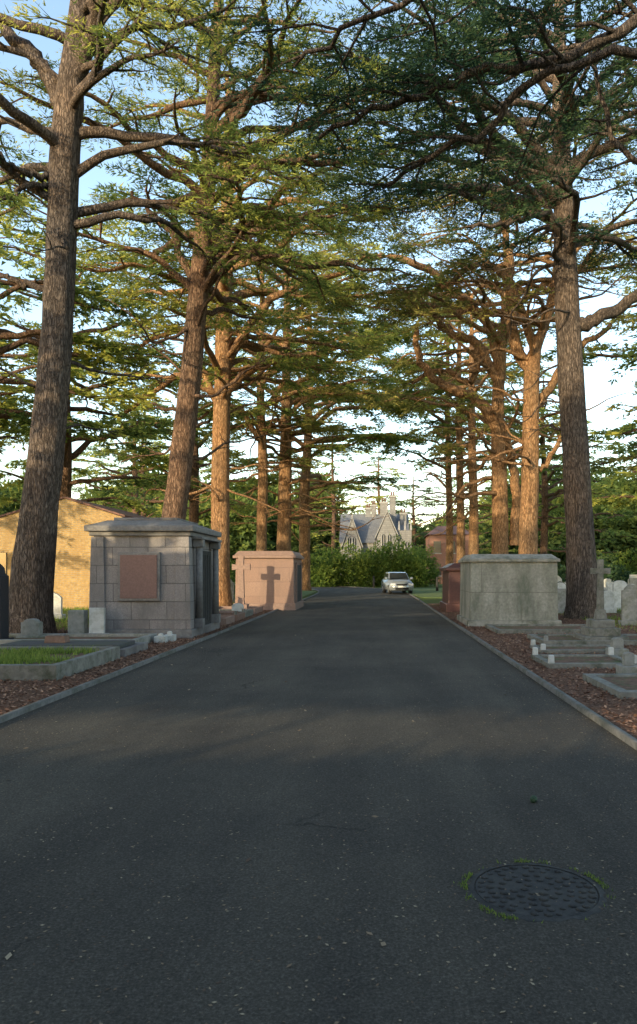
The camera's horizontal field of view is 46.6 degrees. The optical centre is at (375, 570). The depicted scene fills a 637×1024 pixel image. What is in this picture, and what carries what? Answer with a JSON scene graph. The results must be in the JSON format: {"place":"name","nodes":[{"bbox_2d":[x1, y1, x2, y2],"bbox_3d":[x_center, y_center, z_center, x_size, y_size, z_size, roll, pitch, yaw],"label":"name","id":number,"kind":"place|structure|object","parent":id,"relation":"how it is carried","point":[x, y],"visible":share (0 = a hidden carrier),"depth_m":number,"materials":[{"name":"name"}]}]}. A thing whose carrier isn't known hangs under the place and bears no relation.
{"place":"outdoors","nodes":[
{"label":"outdoors","id":0,"kind":"place"},
{"bbox_2d":[0,586,636,1023],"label":"road","id":1,"kind":"structure","parent":0,"point":[384,638],"depth_m":4.34,"materials":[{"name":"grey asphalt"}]},
{"bbox_2d":[381,572,413,593],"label":"parked car","id":2,"kind":"object","parent":1,"relation":"on","point":[395,581],"visible":1,"depth_m":49.96,"materials":[{"name":"silver metal"}]},
{"bbox_2d":[234,584,636,749],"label":"kerb","id":3,"kind":"structure","parent":1,"relation":"on","point":[621,734],"depth_m":9.04,"materials":[{"name":"concrete"}]},
{"bbox_2d":[530,795,536,802],"bbox_3d":[1.058,1.524,4.921,0.049,0.050,0.063,0,0,0],"label":"cedar cone","id":4,"kind":"object","parent":1,"relation":"on","point":[533,798],"visible":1,"depth_m":4.90,"materials":[{"name":"green plant"}]},
{"bbox_2d":[453,858,615,922],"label":"grass tufts","id":5,"kind":"object","parent":1,"relation":"on","point":[510,917],"visible":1,"depth_m":3.60,"materials":[{"name":"green plant"}]},
{"bbox_2d":[468,863,606,921],"bbox_3d":[0.780,1.541,3.572,0.671,0.015,0.661,0,0,0],"label":"manhole cover","id":6,"kind":"object","parent":1,"relation":"on","point":[518,901],"visible":1,"depth_m":3.52,"materials":[{"name":"metal"}]},
{"bbox_2d":[0,581,636,738],"bbox_3d":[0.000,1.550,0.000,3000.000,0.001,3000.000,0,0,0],"label":"ground","id":7,"kind":"structure","parent":0,"point":[436,601],"depth_m":10.92,"materials":[{"name":"brown soil"}]},
{"bbox_2d":[0,564,13,638],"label":"headstone","id":8,"kind":"object","parent":7,"relation":"on","point":[4,605],"visible":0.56,"depth_m":15.38,"materials":[{"name":"black stone"}]},
{"bbox_2d":[16,618,45,637],"bbox_3d":[-7.550,1.320,16.200,0.540,0.540,0.360,0,0,0],"label":"headstone","id":9,"kind":"object","parent":7,"relation":"on","point":[32,628],"visible":0.8,"depth_m":16.10,"materials":[{"name":"grey stone"}]},
{"bbox_2d":[0,203,117,462],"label":"cedar tree","id":10,"kind":"object","parent":7,"relation":"on","point":[19,414],"visible":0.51,"depth_m":35.35,"materials":[{"name":"green plant"}]},
{"bbox_2d":[54,593,65,618],"bbox_3d":[-10.500,1.145,24.000,0.740,0.890,0.260,0,0,3],"label":"headstone","id":11,"kind":"object","parent":7,"relation":"on","point":[58,606],"visible":0.3,"depth_m":23.94,"materials":[{"name":"white stone"}]},
{"bbox_2d":[0,646,119,680],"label":"grave plot","id":12,"kind":"object","parent":7,"relation":"on","point":[76,664],"visible":0.69,"depth_m":10.88,"materials":[{"name":"stone"}]},
{"bbox_2d":[0,645,98,663],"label":"grass tufts","id":13,"kind":"object","parent":12,"relation":"on","point":[22,655],"visible":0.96,"depth_m":11.93,"materials":[{"name":"green plant"}]},
{"bbox_2d":[0,496,147,608],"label":"brick building","id":14,"kind":"structure","parent":7,"relation":"on","point":[72,572],"depth_m":30.00,"materials":[{"name":"ceramic"}]},
{"bbox_2d":[0,552,6,574],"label":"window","id":15,"kind":"structure","parent":14,"relation":"in","point":[3,555],"depth_m":29.95,"materials":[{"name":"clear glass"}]},
{"bbox_2d":[0,640,147,656],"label":"grave plot","id":16,"kind":"object","parent":7,"relation":"on","point":[129,647],"visible":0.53,"depth_m":13.71,"materials":[{"name":"grey stone"}]},
{"bbox_2d":[44,634,69,642],"bbox_3d":[-6.000,1.270,13.900,0.396,0.160,0.236,0,0,0],"label":"flower holder","id":17,"kind":"object","parent":16,"relation":"on","point":[57,638],"visible":1,"depth_m":13.80,"materials":[{"name":"brown stone"}]},
{"bbox_2d":[0,633,156,643],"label":"grave plot","id":18,"kind":"object","parent":7,"relation":"on","point":[143,637],"visible":0.48,"depth_m":16.09,"materials":[{"name":"grey stone"}]},
{"bbox_2d":[68,610,88,632],"bbox_3d":[-6.740,1.240,16.700,0.500,0.700,0.410,0,0,0],"label":"headstone","id":19,"kind":"object","parent":7,"relation":"on","point":[77,621],"visible":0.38,"depth_m":16.57,"materials":[{"name":"grey stone"}]},
{"bbox_2d":[0,163,180,450],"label":"cedar tree","id":20,"kind":"object","parent":7,"relation":"on","point":[112,351],"visible":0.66,"depth_m":32.45,"materials":[{"name":"green plant"}]},
{"bbox_2d":[89,608,105,632],"bbox_3d":[-6.280,1.210,16.620,0.480,0.761,0.250,0,0,0],"label":"headstone","id":21,"kind":"object","parent":7,"relation":"on","point":[97,616],"visible":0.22,"depth_m":16.60,"materials":[{"name":"white stone"}]},
{"bbox_2d":[0,191,211,512],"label":"cedar tree","id":22,"kind":"object","parent":7,"relation":"on","point":[131,429],"visible":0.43,"depth_m":39.78,"materials":[{"name":"green plant"}]},
{"bbox_2d":[0,605,269,713],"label":"leaf litter","id":23,"kind":"object","parent":7,"relation":"on","point":[60,686],"visible":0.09,"depth_m":10.59,"materials":[{"name":"brown plant"}]},
{"bbox_2d":[71,399,210,517],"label":"cedar tree","id":24,"kind":"object","parent":7,"relation":"on","point":[100,455],"visible":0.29,"depth_m":69.72,"materials":[{"name":"green plant"}]},
{"bbox_2d":[55,595,234,629],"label":"grass tufts","id":25,"kind":"object","parent":7,"relation":"on","point":[66,618],"visible":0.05,"depth_m":22.87,"materials":[{"name":"green plant"}]},
{"bbox_2d":[90,427,208,517],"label":"cedar tree","id":26,"kind":"object","parent":7,"relation":"on","point":[120,469],"visible":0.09,"depth_m":81.56,"materials":[{"name":"green plant"}]},
{"bbox_2d":[84,518,221,637],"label":"mausoleum","id":27,"kind":"structure","parent":7,"relation":"on","point":[154,575],"depth_m":17.01,"materials":[{"name":"grey stone"}]},
{"bbox_2d":[203,551,210,624],"bbox_3d":[-4.308,0.425,18.450,0.145,1.850,1.300,0,0,0],"label":"door","id":28,"kind":"structure","parent":27,"relation":"in","point":[206,554],"depth_m":18.65,"materials":[{"name":"metal"}]},
{"bbox_2d":[0,589,318,722],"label":"kerb","id":29,"kind":"structure","parent":7,"relation":"on","point":[36,705],"depth_m":10.34,"materials":[{"name":"concrete"}]},
{"bbox_2d":[154,633,167,642],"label":"headstone","id":30,"kind":"object","parent":7,"relation":"on","point":[160,637],"visible":0.79,"depth_m":15.86,"materials":[{"name":"white stone"}]},
{"bbox_2d":[163,631,175,640],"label":"headstone","id":31,"kind":"object","parent":7,"relation":"on","point":[171,636],"visible":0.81,"depth_m":16.20,"materials":[{"name":"white stone"}]},
{"bbox_2d":[0,0,343,632],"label":"cedar tree","id":32,"kind":"object","parent":7,"relation":"on","point":[74,80],"visible":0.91,"depth_m":17.69,"materials":[{"name":"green plant"}]},
{"bbox_2d":[94,283,277,522],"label":"cedar tree","id":33,"kind":"object","parent":7,"relation":"on","point":[194,512],"visible":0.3,"depth_m":49.04,"materials":[{"name":"green plant"}]},
{"bbox_2d":[220,616,234,624],"bbox_3d":[-5.275,1.465,21.650,2.050,0.230,1.300,0,0,0],"label":"grave plot","id":34,"kind":"object","parent":7,"relation":"on","point":[225,620],"visible":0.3,"depth_m":21.36,"materials":[{"name":"pink stone"}]},
{"bbox_2d":[0,0,456,519],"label":"cedar tree","id":35,"kind":"object","parent":7,"relation":"on","point":[200,281],"visible":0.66,"depth_m":22.57,"materials":[{"name":"green plant"}]},
{"bbox_2d":[11,44,448,605],"bbox_3d":[-5.288,-10.332,32.030,18.276,23.925,19.706,0,0,0],"label":"cedar tree","id":36,"kind":"object","parent":7,"relation":"on","point":[223,361],"visible":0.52,"depth_m":32.62,"materials":[{"name":"green plant"}]},
{"bbox_2d":[219,609,244,620],"bbox_3d":[-5.225,1.405,23.400,1.950,0.350,1.400,0,0,0],"label":"grave plot","id":37,"kind":"object","parent":7,"relation":"on","point":[238,615],"visible":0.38,"depth_m":22.90,"materials":[{"name":"brown stone"}]},
{"bbox_2d":[230,579,234,602],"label":"headstone","id":38,"kind":"object","parent":7,"relation":"on","point":[232,588],"visible":0.31,"depth_m":35.93,"materials":[{"name":"grey stone"}]},
{"bbox_2d":[230,563,235,593],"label":"garden shrub","id":39,"kind":"object","parent":7,"relation":"on","point":[232,578],"visible":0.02,"depth_m":49.50,"materials":[{"name":"green plant"}]},
{"bbox_2d":[219,609,252,616],"bbox_3d":[-5.300,1.465,25.250,2.000,0.230,1.500,0,0,0],"label":"grave plot","id":40,"kind":"object","parent":7,"relation":"on","point":[248,612],"visible":0.27,"depth_m":25.60,"materials":[{"name":"stone"}]},
{"bbox_2d":[232,603,243,610],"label":"headstone","id":41,"kind":"object","parent":7,"relation":"on","point":[237,606],"visible":0.48,"depth_m":25.15,"materials":[{"name":"white stone"}]},
{"bbox_2d":[219,606,262,613],"bbox_3d":[-5.150,1.465,27.300,1.700,0.230,1.800,0,0,0],"label":"grave plot","id":42,"kind":"object","parent":7,"relation":"on","point":[256,609],"visible":0.31,"depth_m":27.38,"materials":[{"name":"pink stone"}]},
{"bbox_2d":[232,556,250,607],"bbox_3d":[-5.000,0.515,27.500,0.700,2.130,0.700,0,0,0],"label":"stone cross","id":43,"kind":"object","parent":42,"relation":"on","point":[240,567],"visible":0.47,"depth_m":27.41,"materials":[{"name":"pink stone"}]},
{"bbox_2d":[233,551,303,609],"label":"mausoleum","id":44,"kind":"structure","parent":7,"relation":"on","point":[272,580],"depth_m":29.02,"materials":[{"name":"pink stone"}]},
{"bbox_2d":[295,562,301,602],"bbox_3d":[-3.180,0.460,30.600,0.080,1.620,2.040,0,0,0],"label":"door","id":45,"kind":"structure","parent":44,"relation":"in","point":[298,568],"depth_m":30.39,"materials":[{"name":"metal"}]},
{"bbox_2d":[234,590,315,599],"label":"lawn","id":46,"kind":"structure","parent":7,"relation":"on","point":[305,593],"depth_m":51.93,"materials":[{"name":"green plant"}]},
{"bbox_2d":[140,174,423,550],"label":"cedar tree","id":47,"kind":"object","parent":7,"relation":"on","point":[284,520],"visible":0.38,"depth_m":45.65,"materials":[{"name":"green plant"}]},
{"bbox_2d":[171,230,400,550],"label":"cedar tree","id":48,"kind":"object","parent":7,"relation":"on","point":[262,428],"visible":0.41,"depth_m":41.78,"materials":[{"name":"green plant"}]},
{"bbox_2d":[0,461,636,581],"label":"distant woodland","id":49,"kind":"object","parent":7,"relation":"on","point":[242,537],"visible":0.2,"depth_m":109.88,"materials":[{"name":"green plant"}]},
{"bbox_2d":[310,549,339,586],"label":"garden shrub","id":50,"kind":"object","parent":7,"relation":"on","point":[315,578],"visible":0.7,"depth_m":71.31,"materials":[{"name":"green plant"}]},
{"bbox_2d":[198,262,453,590],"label":"cedar tree","id":51,"kind":"object","parent":7,"relation":"on","point":[389,439],"visible":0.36,"depth_m":57.63,"materials":[{"name":"green plant"}]},
{"bbox_2d":[312,544,349,585],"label":"garden shrub","id":52,"kind":"object","parent":7,"relation":"on","point":[329,552],"visible":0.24,"depth_m":73.40,"materials":[{"name":"green plant"}]},
{"bbox_2d":[297,427,379,556],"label":"cedar tree","id":53,"kind":"object","parent":7,"relation":"on","point":[333,519],"visible":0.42,"depth_m":111.72,"materials":[{"name":"green plant"}]},
{"bbox_2d":[326,541,369,586],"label":"garden shrub","id":54,"kind":"object","parent":7,"relation":"on","point":[349,577],"visible":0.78,"depth_m":72.33,"materials":[{"name":"green plant"}]},
{"bbox_2d":[348,547,379,583],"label":"garden shrub","id":55,"kind":"object","parent":7,"relation":"on","point":[357,560],"visible":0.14,"depth_m":73.67,"materials":[{"name":"green plant"}]},
{"bbox_2d":[356,540,400,586],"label":"garden shrub","id":56,"kind":"object","parent":7,"relation":"on","point":[371,565],"visible":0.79,"depth_m":71.47,"materials":[{"name":"green plant"}]},
{"bbox_2d":[339,451,419,523],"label":"cedar tree","id":57,"kind":"object","parent":7,"relation":"on","point":[379,497],"visible":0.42,"depth_m":115.73,"materials":[{"name":"green plant"}]},
{"bbox_2d":[371,533,417,586],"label":"garden shrub","id":58,"kind":"object","parent":7,"relation":"on","point":[390,544],"visible":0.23,"depth_m":72.45,"materials":[{"name":"green plant"}]},
{"bbox_2d":[184,0,636,235],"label":"cedar tree","id":59,"kind":"object","parent":7,"relation":"on","point":[575,58],"visible":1,"depth_m":12.38,"materials":[{"name":"green plant"}]},
{"bbox_2d":[388,541,432,586],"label":"garden shrub","id":60,"kind":"object","parent":7,"relation":"on","point":[419,565],"visible":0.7,"depth_m":71.35,"materials":[{"name":"green plant"}]},
{"bbox_2d":[394,474,445,553],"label":"cedar tree","id":61,"kind":"object","parent":7,"relation":"on","point":[415,526],"visible":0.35,"depth_m":117.70,"materials":[{"name":"green plant"}]},
{"bbox_2d":[406,588,441,597],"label":"lawn","id":62,"kind":"structure","parent":7,"relation":"on","point":[426,592],"depth_m":51.93,"materials":[{"name":"green plant"}]},
{"bbox_2d":[362,317,551,564],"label":"cedar tree","id":63,"kind":"object","parent":62,"relation":"on","point":[449,531],"visible":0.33,"depth_m":61.71,"materials":[{"name":"green plant"}]},
{"bbox_2d":[358,260,560,554],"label":"cedar tree","id":64,"kind":"object","parent":62,"relation":"on","point":[472,513],"visible":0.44,"depth_m":49.73,"materials":[{"name":"green plant"}]},
{"bbox_2d":[374,275,559,562],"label":"cedar tree","id":65,"kind":"object","parent":62,"relation":"on","point":[460,536],"visible":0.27,"depth_m":57.47,"materials":[{"name":"green plant"}]},
{"bbox_2d":[410,543,439,585],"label":"garden shrub","id":66,"kind":"object","parent":7,"relation":"on","point":[432,568],"visible":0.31,"depth_m":74.34,"materials":[{"name":"green plant"}]},
{"bbox_2d":[244,0,636,619],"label":"cedar tree","id":67,"kind":"object","parent":7,"relation":"on","point":[565,225],"visible":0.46,"depth_m":23.61,"materials":[{"name":"green plant"}]},
{"bbox_2d":[439,563,459,611],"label":"mausoleum","id":68,"kind":"structure","parent":7,"relation":"on","point":[450,601],"depth_m":28.02,"materials":[{"name":"red stone"}]},
{"bbox_2d":[281,128,636,553],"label":"cedar tree","id":69,"kind":"object","parent":7,"relation":"on","point":[502,534],"visible":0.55,"depth_m":35.72,"materials":[{"name":"green plant"}]},
{"bbox_2d":[435,479,509,551],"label":"cedar tree","id":70,"kind":"object","parent":7,"relation":"on","point":[489,543],"visible":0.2,"depth_m":103.27,"materials":[{"name":"green plant"}]},
{"bbox_2d":[357,100,636,553],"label":"cedar tree","id":71,"kind":"object","parent":7,"relation":"on","point":[531,400],"visible":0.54,"depth_m":30.68,"materials":[{"name":"green plant"}]},
{"bbox_2d":[457,554,561,626],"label":"mausoleum","id":72,"kind":"structure","parent":7,"relation":"on","point":[508,588],"depth_m":20.61,"materials":[{"name":"stone"}]},
{"bbox_2d":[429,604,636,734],"bbox_3d":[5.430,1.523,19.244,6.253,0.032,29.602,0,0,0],"label":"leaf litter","id":73,"kind":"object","parent":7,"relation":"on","point":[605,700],"visible":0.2,"depth_m":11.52,"materials":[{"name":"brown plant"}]},
{"bbox_2d":[485,624,585,633],"bbox_3d":[4.400,1.515,19.150,2.800,0.130,1.900,0,0,0],"label":"grave plot","id":74,"kind":"object","parent":7,"relation":"on","point":[535,628],"visible":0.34,"depth_m":19.20,"materials":[{"name":"stone"}]},
{"bbox_2d":[466,375,628,553],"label":"cedar tree","id":75,"kind":"object","parent":7,"relation":"on","point":[545,507],"visible":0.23,"depth_m":65.75,"materials":[{"name":"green plant"}]},
{"bbox_2d":[558,589,565,613],"bbox_3d":[6.930,1.117,26.942,0.752,0.945,0.260,0,0,-2],"label":"headstone","id":76,"kind":"object","parent":7,"relation":"on","point":[561,600],"visible":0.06,"depth_m":26.87,"materials":[{"name":"grey stone"}]},
{"bbox_2d":[558,583,565,588],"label":"headstone","id":77,"kind":"object","parent":7,"relation":"on","point":[561,585],"visible":0.25,"depth_m":31.92,"materials":[{"name":"white stone"}]},
{"bbox_2d":[530,639,610,653],"bbox_3d":[3.900,1.475,14.300,1.600,0.210,1.000,0,0,0],"label":"grave plot","id":78,"kind":"object","parent":7,"relation":"on","point":[568,649],"visible":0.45,"depth_m":13.88,"materials":[{"name":"stone"}]},
{"bbox_2d":[508,434,636,578],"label":"cedar tree","id":79,"kind":"object","parent":7,"relation":"on","point":[609,517],"visible":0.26,"depth_m":79.08,"materials":[{"name":"green plant"}]},
{"bbox_2d":[527,634,636,645],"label":"grave plot","id":80,"kind":"object","parent":7,"relation":"on","point":[557,639],"visible":0.59,"depth_m":15.36,"materials":[{"name":"stone"}]},
{"bbox_2d":[573,560,628,639],"bbox_3d":[4.950,0.665,16.200,0.950,1.830,0.950,0,0,0],"label":"stone cross","id":81,"kind":"object","parent":80,"relation":"on","point":[599,626],"visible":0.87,"depth_m":16.10,"materials":[{"name":"grey stone"}]},
{"bbox_2d":[531,647,636,668],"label":"grave plot","id":82,"kind":"object","parent":7,"relation":"on","point":[610,659],"visible":0.68,"depth_m":12.33,"materials":[{"name":"stone"}]},
{"bbox_2d":[541,253,636,514],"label":"cedar tree","id":83,"kind":"object","parent":7,"relation":"on","point":[629,473],"visible":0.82,"depth_m":37.95,"materials":[{"name":"green plant"}]},
{"bbox_2d":[556,275,636,482],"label":"cedar tree","id":84,"kind":"object","parent":7,"relation":"on","point":[606,461],"visible":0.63,"depth_m":45.12,"materials":[{"name":"green plant"}]},
{"bbox_2d":[557,552,636,582],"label":"garden shrub","id":85,"kind":"object","parent":7,"relation":"on","point":[615,571],"visible":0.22,"depth_m":47.42,"materials":[{"name":"green plant"}]},
{"bbox_2d":[558,608,636,631],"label":"grass tufts","id":86,"kind":"object","parent":7,"relation":"on","point":[615,616],"visible":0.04,"depth_m":22.37,"materials":[{"name":"green plant"}]},
{"bbox_2d":[604,578,610,587],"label":"headstone","id":87,"kind":"object","parent":7,"relation":"on","point":[607,580],"visible":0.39,"depth_m":44.82,"materials":[{"name":"white stone"}]},
{"bbox_2d":[582,673,636,698],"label":"grave plot","id":88,"kind":"object","parent":7,"relation":"on","point":[620,685],"visible":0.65,"depth_m":9.82,"materials":[{"name":"stone"}]},
{"bbox_2d":[607,582,612,591],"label":"headstone","id":89,"kind":"object","parent":7,"relation":"on","point":[609,587],"visible":0.18,"depth_m":32.71,"materials":[{"name":"white stone"}]},
{"bbox_2d":[604,591,616,612],"bbox_3d":[8.642,1.160,27.398,0.602,0.860,0.260,0,0,-2],"label":"headstone","id":90,"kind":"object","parent":7,"relation":"on","point":[608,601],"visible":0.55,"depth_m":27.33,"materials":[{"name":"white stone"}]},
{"bbox_2d":[589,357,636,506],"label":"cedar tree","id":91,"kind":"object","parent":7,"relation":"on","point":[621,468],"visible":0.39,"depth_m":54.17,"materials":[{"name":"green plant"}]},
{"bbox_2d":[605,637,628,656],"bbox_3d":[4.400,1.401,13.400,0.340,0.379,0.300,0,0,0],"label":"headstone","id":92,"kind":"object","parent":7,"relation":"on","point":[617,644],"visible":0.69,"depth_m":13.33,"materials":[{"name":"grey stone"}]},
{"bbox_2d":[612,580,626,609],"bbox_3d":[9.782,0.983,29.458,0.682,1.215,0.260,0,0,1],"label":"headstone","id":93,"kind":"object","parent":7,"relation":"on","point":[618,586],"visible":0.5,"depth_m":29.43,"materials":[{"name":"white stone"}]},
{"bbox_2d":[612,548,636,582],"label":"garden shrub","id":94,"kind":"object","parent":7,"relation":"on","point":[633,568],"visible":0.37,"depth_m":49.82,"materials":[{"name":"green plant"}]},
{"bbox_2d":[616,652,636,672],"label":"headstone","id":95,"kind":"object","parent":7,"relation":"on","point":[627,665],"visible":0.81,"depth_m":10.94,"materials":[{"name":"grey stone"}]},
{"bbox_2d":[618,590,636,625],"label":"headstone","id":96,"kind":"object","parent":7,"relation":"on","point":[629,605],"visible":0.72,"depth_m":20.95,"materials":[{"name":"grey stone"}]},
{"bbox_2d":[620,585,636,617],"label":"headstone","id":97,"kind":"object","parent":7,"relation":"on","point":[631,587],"visible":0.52,"depth_m":23.95,"materials":[{"name":"grey stone"}]},
{"bbox_2d":[629,578,636,584],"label":"headstone","id":98,"kind":"object","parent":7,"relation":"on","point":[633,581],"visible":0.13,"depth_m":36.19,"materials":[{"name":"grey stone"}]},
{"bbox_2d":[0,0,636,528],"label":"sky","id":99,"kind":"structure","parent":0,"point":[596,377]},
{"bbox_2d":[339,492,411,575],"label":"stone house","id":100,"kind":"structure","parent":0,"point":[381,528],"depth_m":96.87,"materials":[{"name":"stone"}]},
{"bbox_2d":[347,537,351,552],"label":"window","id":101,"kind":"structure","parent":100,"relation":"in","point":[349,539],"depth_m":94.73,"materials":[{"name":"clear glass"}]},
{"bbox_2d":[352,537,356,553],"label":"window","id":102,"kind":"structure","parent":100,"relation":"in","point":[354,539],"depth_m":94.75,"materials":[{"name":"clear glass"}]},
{"bbox_2d":[381,534,385,545],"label":"window","id":103,"kind":"structure","parent":100,"relation":"in","point":[383,538],"depth_m":94.56,"materials":[{"name":"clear glass"}]},
{"bbox_2d":[387,534,391,547],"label":"window","id":104,"kind":"structure","parent":100,"relation":"in","point":[388,536],"depth_m":94.56,"materials":[{"name":"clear glass"}]},
{"bbox_2d":[424,526,468,583],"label":"brick house","id":105,"kind":"structure","parent":0,"point":[437,543],"depth_m":88.00,"materials":[{"name":"brick"}]},
{"bbox_2d":[434,541,441,553],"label":"window","id":106,"kind":"structure","parent":105,"relation":"in","point":[437,544],"depth_m":87.95,"materials":[{"name":"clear glass"}]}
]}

